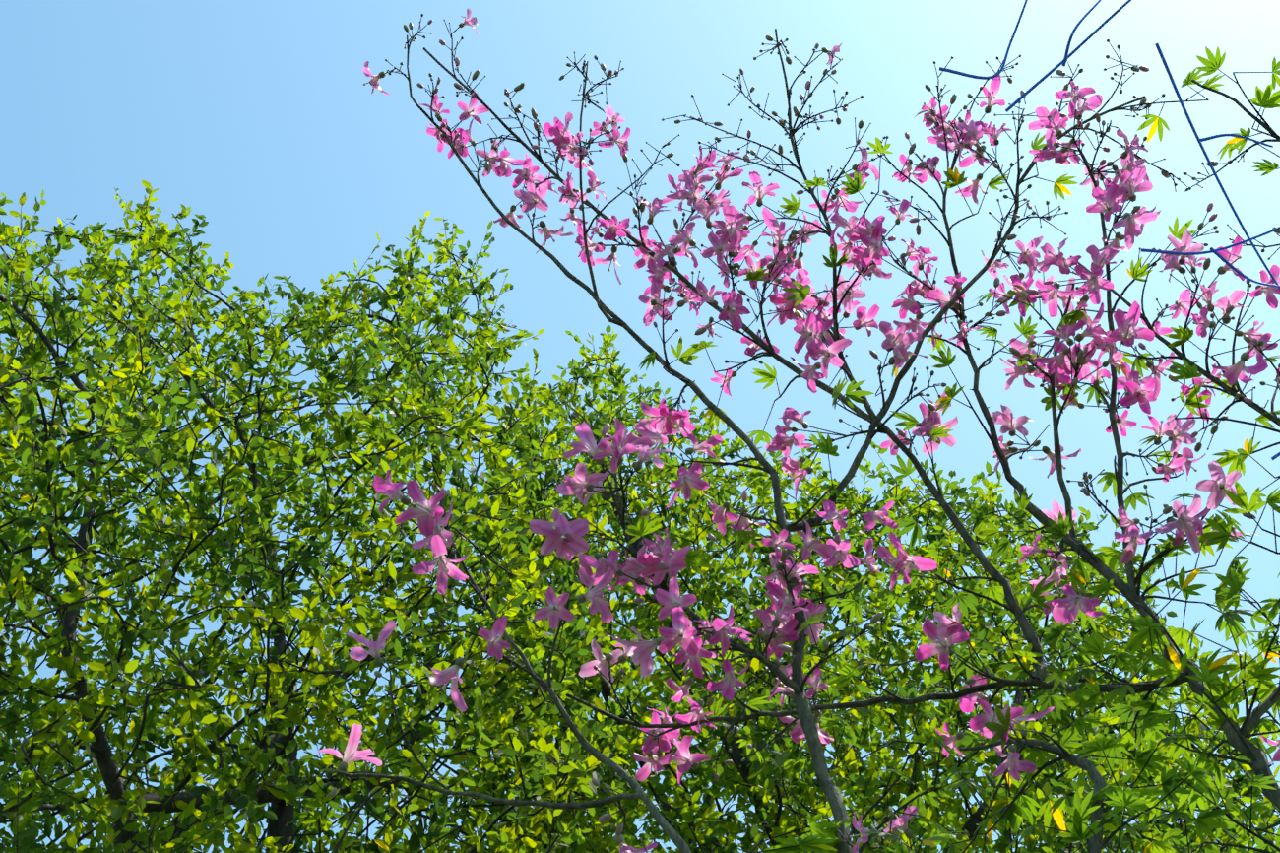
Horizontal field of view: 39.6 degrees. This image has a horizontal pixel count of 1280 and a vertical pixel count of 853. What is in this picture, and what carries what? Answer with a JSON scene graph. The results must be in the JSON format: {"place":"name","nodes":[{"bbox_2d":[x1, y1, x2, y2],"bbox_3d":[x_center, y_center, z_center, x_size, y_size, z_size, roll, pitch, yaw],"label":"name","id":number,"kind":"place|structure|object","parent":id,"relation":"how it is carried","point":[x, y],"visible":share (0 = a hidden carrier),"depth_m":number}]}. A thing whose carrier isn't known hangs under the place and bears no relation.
{"place":"outdoors","nodes":[
{"label":"outdoors","id":0,"kind":"place"},
{"bbox_2d":[0,180,662,852],"bbox_3d":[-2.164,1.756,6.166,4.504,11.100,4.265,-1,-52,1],"label":"green tree","id":1,"kind":"object","parent":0,"point":[30,820],"depth_m":6.79},
{"bbox_2d":[0,0,1279,852],"label":"sky","id":2,"kind":"structure","parent":0,"point":[259,118]},
{"bbox_2d":[315,18,1279,852],"bbox_3d":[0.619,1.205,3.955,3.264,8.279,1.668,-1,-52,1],"label":"tree","id":3,"kind":"object","parent":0,"point":[1200,769],"depth_m":5.08},
{"bbox_2d":[312,13,1279,852],"bbox_3d":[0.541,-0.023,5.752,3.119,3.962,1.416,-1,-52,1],"label":"silkfloss buds","id":4,"kind":"object","parent":3,"relation":"attached to","point":[836,538],"visible":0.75,"depth_m":5.81},
{"bbox_2d":[317,7,1279,852],"bbox_3d":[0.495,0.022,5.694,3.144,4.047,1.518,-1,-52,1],"label":"flowers","id":5,"kind":"object","parent":3,"relation":"attached to","point":[947,632],"visible":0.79,"depth_m":5.62},
{"bbox_2d":[363,16,1276,852],"bbox_3d":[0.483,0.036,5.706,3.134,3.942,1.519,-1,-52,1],"label":"silkfloss stamens","id":6,"kind":"object","parent":3,"relation":"attached to","point":[810,369],"visible":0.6,"depth_m":5.64},
{"bbox_2d":[438,324,1279,852],"bbox_3d":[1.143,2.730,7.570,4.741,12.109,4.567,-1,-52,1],"label":"green tree","id":7,"kind":"object","parent":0,"point":[806,788],"depth_m":8.35},
{"bbox_2d":[939,0,1279,459],"bbox_3d":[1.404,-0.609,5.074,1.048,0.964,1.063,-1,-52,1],"label":"branches","id":8,"kind":"object","parent":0,"point":[1199,141],"visible":1,"depth_m":5.14}
]}

